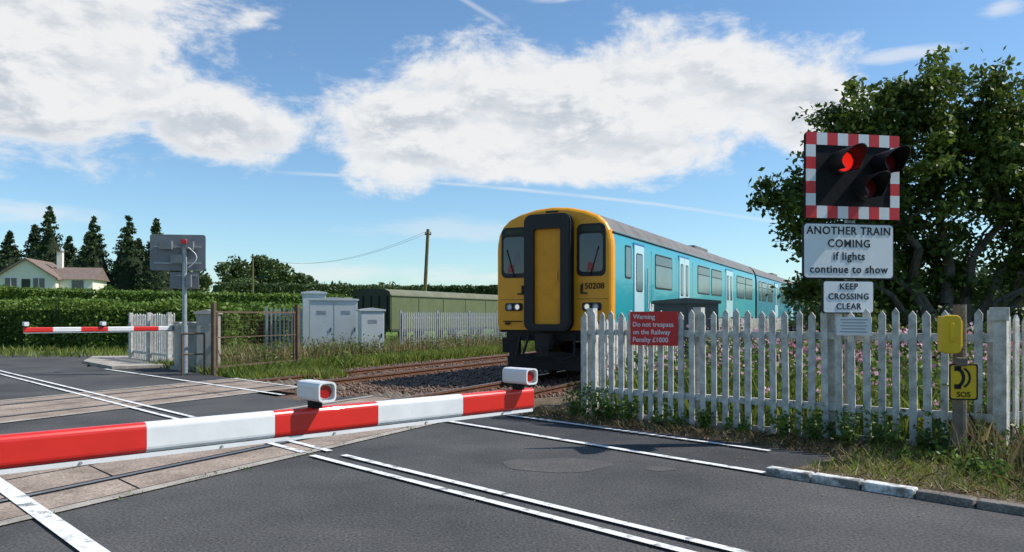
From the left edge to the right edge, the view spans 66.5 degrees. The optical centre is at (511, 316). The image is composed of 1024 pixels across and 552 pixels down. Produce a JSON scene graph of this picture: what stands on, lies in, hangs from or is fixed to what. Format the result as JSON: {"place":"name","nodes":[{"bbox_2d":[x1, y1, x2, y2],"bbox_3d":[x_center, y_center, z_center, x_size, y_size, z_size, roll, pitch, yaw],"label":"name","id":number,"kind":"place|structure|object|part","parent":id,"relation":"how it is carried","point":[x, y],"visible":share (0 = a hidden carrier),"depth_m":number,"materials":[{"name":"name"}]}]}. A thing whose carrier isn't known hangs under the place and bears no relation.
{"place":"outdoors","nodes":[
{"label":"outdoors","id":0,"kind":"place"},
{"bbox_2d":[0,351,106,367],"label":"road bend","id":1,"kind":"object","parent":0,"point":[17,361],"visible":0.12,"depth_m":24.52,"materials":[{"name":"asphalt"}]},
{"bbox_2d":[83,356,165,368],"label":"pavement","id":2,"kind":"structure","parent":0,"point":[118,362],"depth_m":22.75,"materials":[{"name":"concrete"}]},
{"bbox_2d":[127,312,174,360],"bbox_3d":[-11.191,0.730,23.987,0.195,1.680,4.435,0,0,-41],"label":"picket fence","id":3,"kind":"object","parent":2,"relation":"on","point":[148,346],"visible":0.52,"depth_m":23.71,"materials":[{"name":"paint"}]},
{"bbox_2d":[91,366,229,382],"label":"pavement","id":4,"kind":"structure","parent":0,"point":[176,374],"depth_m":19.05,"materials":[{"name":"concrete"}]},
{"bbox_2d":[22,322,181,369],"bbox_3d":[-9.789,0.789,20.076,4.700,1.302,0.704,0,0,-44],"label":"level crossing barrier","id":5,"kind":"object","parent":4,"relation":"on","point":[174,328],"visible":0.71,"depth_m":19.93,"materials":[{"name":"multicoloured metal"}]},
{"bbox_2d":[150,234,205,374],"bbox_3d":[-8.184,-0.215,19.076,1.300,3.570,0.285,0,0,-8],"label":"level crossing signal","id":6,"kind":"object","parent":4,"relation":"on","point":[184,254],"visible":0.95,"depth_m":19.11,"materials":[{"name":"grey metal"}]},
{"bbox_2d":[181,332,204,375],"bbox_3d":[-7.681,0.958,18.820,0.550,1.125,0.050,0,0,-29],"label":"handrail","id":7,"kind":"object","parent":4,"relation":"on","point":[198,333],"visible":0.83,"depth_m":18.83,"materials":[{"name":"metal"}]},
{"bbox_2d":[0,297,1019,350],"bbox_3d":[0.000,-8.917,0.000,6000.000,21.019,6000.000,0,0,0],"label":"ground","id":8,"kind":"structure","parent":0,"point":[391,334],"depth_m":66.89,"materials":[{"name":"green plant"}]},
{"bbox_2d":[0,230,24,271],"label":"conifer tree","id":9,"kind":"object","parent":8,"relation":"on","point":[10,254],"visible":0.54,"depth_m":99.44,"materials":[{"name":"green plant"}]},
{"bbox_2d":[21,224,41,258],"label":"conifer tree","id":10,"kind":"object","parent":8,"relation":"on","point":[33,233],"visible":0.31,"depth_m":107.54,"materials":[{"name":"green plant"}]},
{"bbox_2d":[26,206,71,266],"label":"conifer tree","id":11,"kind":"object","parent":8,"relation":"on","point":[48,247],"visible":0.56,"depth_m":101.22,"materials":[{"name":"green plant"}]},
{"bbox_2d":[0,249,109,291],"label":"bungalow","id":12,"kind":"object","parent":8,"relation":"on","point":[27,272],"visible":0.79,"depth_m":91.55,"materials":[{"name":"paint"}]},
{"bbox_2d":[4,277,84,288],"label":"windows and door","id":13,"kind":"structure","parent":12,"relation":"in","point":[9,281],"depth_m":90.10,"materials":[{"name":"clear glass"}]},
{"bbox_2d":[62,236,77,266],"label":"conifer tree","id":14,"kind":"object","parent":8,"relation":"on","point":[69,248],"visible":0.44,"depth_m":111.55,"materials":[{"name":"green plant"}]},
{"bbox_2d":[74,231,90,266],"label":"conifer tree","id":15,"kind":"object","parent":8,"relation":"on","point":[83,246],"visible":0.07,"depth_m":105.36,"materials":[{"name":"green plant"}]},
{"bbox_2d":[69,215,113,278],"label":"conifer tree","id":16,"kind":"object","parent":8,"relation":"on","point":[93,253],"visible":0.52,"depth_m":101.28,"materials":[{"name":"green plant"}]},
{"bbox_2d":[0,293,217,351],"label":"hedge","id":17,"kind":"object","parent":8,"relation":"on","point":[15,315],"visible":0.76,"depth_m":32.51,"materials":[{"name":"green plant"}]},
{"bbox_2d":[98,284,135,290],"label":"shrub","id":18,"kind":"object","parent":8,"relation":"on","point":[109,287],"visible":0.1,"depth_m":87.74,"materials":[{"name":"green plant"}]},
{"bbox_2d":[104,215,144,290],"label":"conifer tree","id":19,"kind":"object","parent":8,"relation":"on","point":[125,270],"visible":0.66,"depth_m":101.69,"materials":[{"name":"green plant"}]},
{"bbox_2d":[136,238,144,262],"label":"conifer tree","id":20,"kind":"object","parent":8,"relation":"on","point":[142,248],"visible":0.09,"depth_m":109.84,"materials":[{"name":"green plant"}]},
{"bbox_2d":[0,300,301,313],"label":"hedge","id":21,"kind":"object","parent":8,"relation":"on","point":[254,303],"visible":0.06,"depth_m":50.30,"materials":[{"name":"green plant"}]},
{"bbox_2d":[130,218,181,293],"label":"conifer tree","id":22,"kind":"object","parent":8,"relation":"on","point":[156,280],"visible":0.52,"depth_m":99.73,"materials":[{"name":"green plant"}]},
{"bbox_2d":[0,284,344,304],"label":"hedge","id":23,"kind":"object","parent":8,"relation":"on","point":[22,293],"visible":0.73,"depth_m":80.38,"materials":[{"name":"green plant"}]},
{"bbox_2d":[168,270,201,292],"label":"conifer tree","id":24,"kind":"object","parent":8,"relation":"on","point":[190,290],"visible":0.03,"depth_m":102.23,"materials":[{"name":"green plant"}]},
{"bbox_2d":[176,322,195,370],"bbox_3d":[-8.450,0.865,20.600,0.750,1.430,0.650,0,0,-10],"label":"control cabinet","id":25,"kind":"object","parent":8,"relation":"on","point":[191,343],"visible":0.34,"depth_m":20.36,"materials":[{"name":"metal"}]},
{"bbox_2d":[100,299,301,348],"bbox_3d":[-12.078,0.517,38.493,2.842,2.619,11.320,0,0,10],"label":"hedge","id":26,"kind":"object","parent":8,"relation":"on","point":[235,318],"visible":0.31,"depth_m":34.22,"materials":[{"name":"green plant"}]},
{"bbox_2d":[190,269,212,291],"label":"broadleaf tree","id":27,"kind":"object","parent":8,"relation":"on","point":[202,272],"depth_m":124.90,"materials":[{"name":"green plant"}]},
{"bbox_2d":[194,274,212,291],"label":"broadleaf tree","id":28,"kind":"object","parent":8,"relation":"on","point":[205,282],"visible":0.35,"depth_m":120.74,"materials":[{"name":"green plant"}]},
{"bbox_2d":[194,309,222,372],"bbox_3d":[-7.850,0.705,20.200,0.700,1.750,0.700,0,0,-10],"label":"control cabinet","id":29,"kind":"object","parent":8,"relation":"on","point":[203,320],"visible":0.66,"depth_m":19.93,"materials":[{"name":"metal"}]},
{"bbox_2d":[214,255,251,281],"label":"broadleaf tree","id":30,"kind":"object","parent":8,"relation":"on","point":[232,269],"visible":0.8,"depth_m":129.93,"materials":[{"name":"green plant"}]},
{"bbox_2d":[0,335,480,356],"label":"grass verge","id":31,"kind":"object","parent":8,"relation":"on","point":[52,351],"depth_m":29.32,"materials":[{"name":"green plant"}]},
{"bbox_2d":[232,277,258,285],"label":"broadleaf tree","id":32,"kind":"object","parent":8,"relation":"on","point":[248,280],"visible":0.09,"depth_m":118.89,"materials":[{"name":"green plant"}]},
{"bbox_2d":[145,360,354,379],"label":"grass verge","id":33,"kind":"object","parent":8,"relation":"on","point":[295,371],"depth_m":19.20,"materials":[{"name":"green plant"}]},
{"bbox_2d":[251,254,254,293],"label":"telegraph pole","id":34,"kind":"object","parent":8,"relation":"on","point":[253,257],"visible":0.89,"depth_m":93.94,"materials":[{"name":"brown wood"}]},
{"bbox_2d":[260,232,423,263],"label":"overhead wires","id":35,"kind":"object","parent":34,"relation":"attached to","point":[354,256],"visible":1,"depth_m":69.74,"materials":[{"name":"black metal"}]},
{"bbox_2d":[211,302,299,375],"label":"field gate","id":36,"kind":"structure","parent":8,"relation":"on","point":[215,337],"depth_m":20.02,"materials":[{"name":"metal"}]},
{"bbox_2d":[248,254,268,282],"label":"broadleaf tree","id":37,"kind":"object","parent":8,"relation":"on","point":[258,264],"visible":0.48,"depth_m":132.44,"materials":[{"name":"green plant"}]},
{"bbox_2d":[258,258,294,285],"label":"broadleaf tree","id":38,"kind":"object","parent":8,"relation":"on","point":[276,271],"visible":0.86,"depth_m":130.64,"materials":[{"name":"green plant"}]},
{"bbox_2d":[265,306,301,348],"bbox_3d":[-8.934,0.595,30.729,1.506,1.950,0.105,0,0,-16],"label":"palisade fence","id":39,"kind":"object","parent":8,"relation":"on","point":[266,320],"visible":0.55,"depth_m":30.63,"materials":[{"name":"grey metal"}]},
{"bbox_2d":[292,272,318,286],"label":"broadleaf tree","id":40,"kind":"object","parent":8,"relation":"on","point":[301,278],"visible":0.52,"depth_m":138.43,"materials":[{"name":"green plant"}]},
{"bbox_2d":[301,291,326,348],"bbox_3d":[-7.850,0.290,31.000,1.100,2.580,1.000,0,0,-14],"label":"relay cabinet","id":41,"kind":"object","parent":8,"relation":"on","point":[306,295],"visible":0.28,"depth_m":30.52,"materials":[{"name":"metal"}]},
{"bbox_2d":[211,281,422,296],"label":"hedge","id":42,"kind":"object","parent":8,"relation":"on","point":[290,288],"visible":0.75,"depth_m":105.19,"materials":[{"name":"green plant"}]},
{"bbox_2d":[308,297,358,347],"bbox_3d":[-6.750,0.440,29.500,1.950,2.280,1.200,0,0,-14],"label":"relay cabinet","id":43,"kind":"object","parent":8,"relation":"on","point":[338,316],"visible":0.82,"depth_m":29.00,"materials":[{"name":"metal"}]},
{"bbox_2d":[148,340,580,376],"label":"grass verge","id":44,"kind":"object","parent":8,"relation":"on","point":[394,357],"depth_m":24.64,"materials":[{"name":"green plant"}]},
{"bbox_2d":[356,308,385,350],"bbox_3d":[-5.150,0.640,28.500,1.050,1.880,0.900,0,0,-20],"label":"relay cabinet","id":45,"kind":"object","parent":8,"relation":"on","point":[371,320],"visible":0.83,"depth_m":28.15,"materials":[{"name":"metal"}]},
{"bbox_2d":[220,321,531,364],"bbox_3d":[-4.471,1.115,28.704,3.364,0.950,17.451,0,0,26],"label":"tall grass","id":46,"kind":"structure","parent":8,"relation":"on","point":[309,350],"depth_m":25.76,"materials":[{"name":"green plant"}]},
{"bbox_2d":[318,280,471,285],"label":"distant woodland","id":47,"kind":"object","parent":8,"relation":"on","point":[380,283],"visible":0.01,"depth_m":196.45,"materials":[{"name":"green plant"}]},
{"bbox_2d":[353,283,497,294],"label":"hedge","id":48,"kind":"object","parent":8,"relation":"on","point":[491,289],"visible":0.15,"depth_m":150.06,"materials":[{"name":"green plant"}]},
{"bbox_2d":[423,229,430,334],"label":"telegraph pole","id":49,"kind":"object","parent":8,"relation":"on","point":[427,234],"visible":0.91,"depth_m":59.89,"materials":[{"name":"wood"}]},
{"bbox_2d":[353,288,506,337],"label":"shed","id":50,"kind":"structure","parent":8,"relation":"on","point":[392,302],"depth_m":48.37,"materials":[{"name":"green paint"}]},
{"bbox_2d":[399,310,505,348],"bbox_3d":[3.331,0.695,45.737,0.105,1.850,34.851,0,0,26],"label":"palisade fence","id":51,"kind":"object","parent":8,"relation":"on","point":[428,317],"visible":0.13,"depth_m":33.01,"materials":[{"name":"grey metal"}]},
{"bbox_2d":[256,345,791,399],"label":"ballast bed","id":52,"kind":"object","parent":8,"relation":"on","point":[290,393],"depth_m":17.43,"materials":[{"name":"gravel"}]},
{"bbox_2d":[246,352,534,388],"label":"railway track","id":53,"kind":"structure","parent":52,"relation":"on","point":[384,376],"depth_m":21.19,"materials":[{"name":"brown metal"}]},
{"bbox_2d":[237,377,417,398],"bbox_3d":[-3.165,1.480,15.435,1.028,0.120,9.780,0,0,-44],"label":"anti trespass grid","id":54,"kind":"object","parent":53,"relation":"on","point":[386,393],"visible":0.23,"depth_m":15.06,"materials":[{"name":"brown wood"}]},
{"bbox_2d":[396,371,580,398],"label":"railway track","id":55,"kind":"structure","parent":52,"relation":"on","point":[501,384],"depth_m":16.04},
{"bbox_2d":[498,207,801,372],"bbox_3d":[9.515,-0.568,35.260,2.960,3.965,40.470,0,0,26],"label":"passenger train","id":56,"kind":"object","parent":55,"relation":"on","point":[561,270],"visible":0.57,"depth_m":17.85,"materials":[{"name":"paint"}]},
{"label":"windows and doors","id":57,"kind":"part","parent":56,"relation":"part of","materials":[{"name":"white metal"}]},
{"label":"windows and doors","id":58,"kind":"part","parent":56,"relation":"part of","materials":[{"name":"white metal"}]},
{"bbox_2d":[515,395,876,455],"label":"verge","id":59,"kind":"structure","parent":8,"relation":"on","point":[551,401],"depth_m":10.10,"materials":[{"name":"green plant"}]},
{"bbox_2d":[581,317,780,409],"bbox_3d":[5.846,0.760,20.975,0.196,1.480,21.849,0,0,26],"label":"picket fence","id":60,"kind":"object","parent":59,"relation":"on","point":[755,323],"visible":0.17,"depth_m":12.45,"materials":[{"name":"paint"}]},
{"bbox_2d":[651,298,720,362],"bbox_3d":[3.550,0.555,16.000,1.450,1.850,0.800,0,0,8],"label":"equipment cabinet","id":61,"kind":"object","parent":59,"relation":"on","point":[684,306],"visible":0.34,"depth_m":15.68,"materials":[{"name":"metal"}]},
{"bbox_2d":[582,307,1009,454],"bbox_3d":[2.987,0.670,9.369,5.100,1.560,0.196,0,0,41],"label":"picket fence","id":62,"kind":"object","parent":59,"relation":"on","point":[697,333],"visible":0.66,"depth_m":8.99,"materials":[{"name":"paint"}]},
{"bbox_2d":[630,311,677,345],"bbox_3d":[1.839,0.160,10.152,0.660,0.440,0.016,0,0,35],"label":"warning sign","id":63,"kind":"object","parent":62,"relation":"attached to","point":[660,328],"visible":1,"depth_m":10.14,"materials":[{"name":"red metal"}]},
{"bbox_2d":[837,317,871,335],"bbox_3d":[3.729,0.110,8.518,0.360,0.200,0.016,0,0,38],"label":"notice plate","id":64,"kind":"object","parent":62,"relation":"attached to","point":[861,326],"visible":1,"depth_m":8.51,"materials":[{"name":"white metal"}]},
{"bbox_2d":[580,327,1021,439],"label":"weeds","id":65,"kind":"object","parent":59,"relation":"on","point":[859,346],"visible":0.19,"depth_m":10.54,"materials":[{"name":"green plant"}]},
{"bbox_2d":[802,131,910,425],"bbox_3d":[3.787,-0.250,8.518,1.180,3.540,0.595,0,0,-11],"label":"level crossing signal","id":66,"kind":"object","parent":59,"relation":"on","point":[849,179],"visible":1,"depth_m":8.62,"materials":[{"name":"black metal"}]},
{"bbox_2d":[746,45,1023,342],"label":"broadleaf tree","id":67,"kind":"object","parent":8,"relation":"on","point":[993,171],"visible":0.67,"depth_m":16.91,"materials":[{"name":"green plant"}]},
{"bbox_2d":[765,257,1023,353],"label":"shrub","id":68,"kind":"object","parent":8,"relation":"on","point":[810,307],"visible":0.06,"depth_m":24.10,"materials":[{"name":"green plant"}]},
{"bbox_2d":[791,300,1021,366],"bbox_3d":[9.167,0.629,15.071,7.915,1.944,2.579,0,0,0],"label":"shrub","id":69,"kind":"object","parent":8,"relation":"on","point":[888,328],"visible":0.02,"depth_m":14.80,"materials":[{"name":"green plant"}]},
{"bbox_2d":[0,365,1023,551],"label":"road","id":70,"kind":"structure","parent":0,"point":[291,504],"depth_m":5.83,"materials":[{"name":"grey asphalt"}]},
{"bbox_2d":[0,378,296,422],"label":"crossing deck","id":71,"kind":"structure","parent":70,"relation":"on","point":[20,409],"depth_m":13.40,"materials":[{"name":"concrete"}]},
{"bbox_2d":[0,395,434,525],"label":"crossing deck","id":72,"kind":"structure","parent":70,"relation":"on","point":[61,489],"depth_m":7.05,"materials":[{"name":"concrete"}]},
{"bbox_2d":[48,423,441,513],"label":"moss tufts","id":73,"kind":"object","parent":72,"relation":"on","point":[247,467],"visible":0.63,"depth_m":7.15,"materials":[{"name":"green plant"}]},
{"bbox_2d":[0,367,537,474],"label":"level crossing barrier","id":74,"kind":"object","parent":70,"relation":"on","point":[38,450],"visible":1,"depth_m":3.47,"materials":[{"name":"red metal"}]},
{"bbox_2d":[0,369,768,551],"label":"road markings","id":75,"kind":"object","parent":70,"relation":"on","point":[77,539],"visible":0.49,"depth_m":6.00,"materials":[{"name":"paint"}]},
{"bbox_2d":[503,458,612,472],"bbox_3d":[0.440,1.417,7.436,1.057,0.001,0.731,0,0,0],"label":"road patch","id":76,"kind":"object","parent":70,"relation":"on","point":[564,465],"visible":1,"depth_m":7.46,"materials":[{"name":"grey asphalt"}]},
{"bbox_2d":[646,466,676,470],"bbox_3d":[1.381,1.417,7.253,0.286,0.001,0.225,0,0,0],"label":"road patch","id":77,"kind":"object","parent":70,"relation":"on","point":[654,468],"visible":1,"depth_m":7.26,"materials":[{"name":"grey asphalt"}]},
{"bbox_2d":[766,466,1023,515],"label":"kerb","id":78,"kind":"structure","parent":70,"relation":"on","point":[910,492],"depth_m":6.18,"materials":[{"name":"concrete"}]},
{"bbox_2d":[0,0,1023,292],"label":"sky","id":79,"kind":"structure","parent":0,"point":[293,132],"materials":[{"name":"blue"}]},
{"bbox_2d":[301,395,833,473],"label":"pavement","id":80,"kind":"structure","parent":0,"point":[758,459],"depth_m":8.73,"materials":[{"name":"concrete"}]},
{"bbox_2d":[599,346,1021,442],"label":"tall grass","id":81,"kind":"structure","parent":0,"point":[905,430],"depth_m":10.07,"materials":[{"name":"green plant"}]},
{"bbox_2d":[787,435,1023,503],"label":"verge","id":82,"kind":"structure","parent":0,"point":[1009,499],"depth_m":6.64,"materials":[{"name":"green plant"}]},
{"bbox_2d":[559,381,1023,481],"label":"weeds","id":83,"kind":"object","parent":82,"relation":"on","point":[848,432],"visible":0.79,"depth_m":8.42,"materials":[{"name":"green plant"}]},
{"bbox_2d":[605,318,1021,413],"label":"wild flowers","id":84,"kind":"object","parent":82,"relation":"on","point":[859,358],"visible":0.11,"depth_m":10.97,"materials":[{"name":"plant"}]},
{"bbox_2d":[937,305,977,455],"bbox_3d":[4.175,0.655,7.366,0.374,1.530,0.221,0,0,-20],"label":"emergency telephone","id":85,"kind":"object","parent":82,"relation":"on","point":[952,340],"visible":1,"depth_m":7.36,"materials":[{"name":"yellow plastic"}]},
{"bbox_2d":[941,397,1023,482],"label":"tall grass","id":86,"kind":"structure","parent":82,"relation":"on","point":[1014,447],"depth_m":7.18,"materials":[{"name":"green plant"}]},
{"bbox_2d":[987,310,1023,447],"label":"picket fence","id":87,"kind":"object","parent":82,"relation":"on","point":[1015,336],"visible":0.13,"depth_m":7.84,"materials":[{"name":"paint"}]}
]}

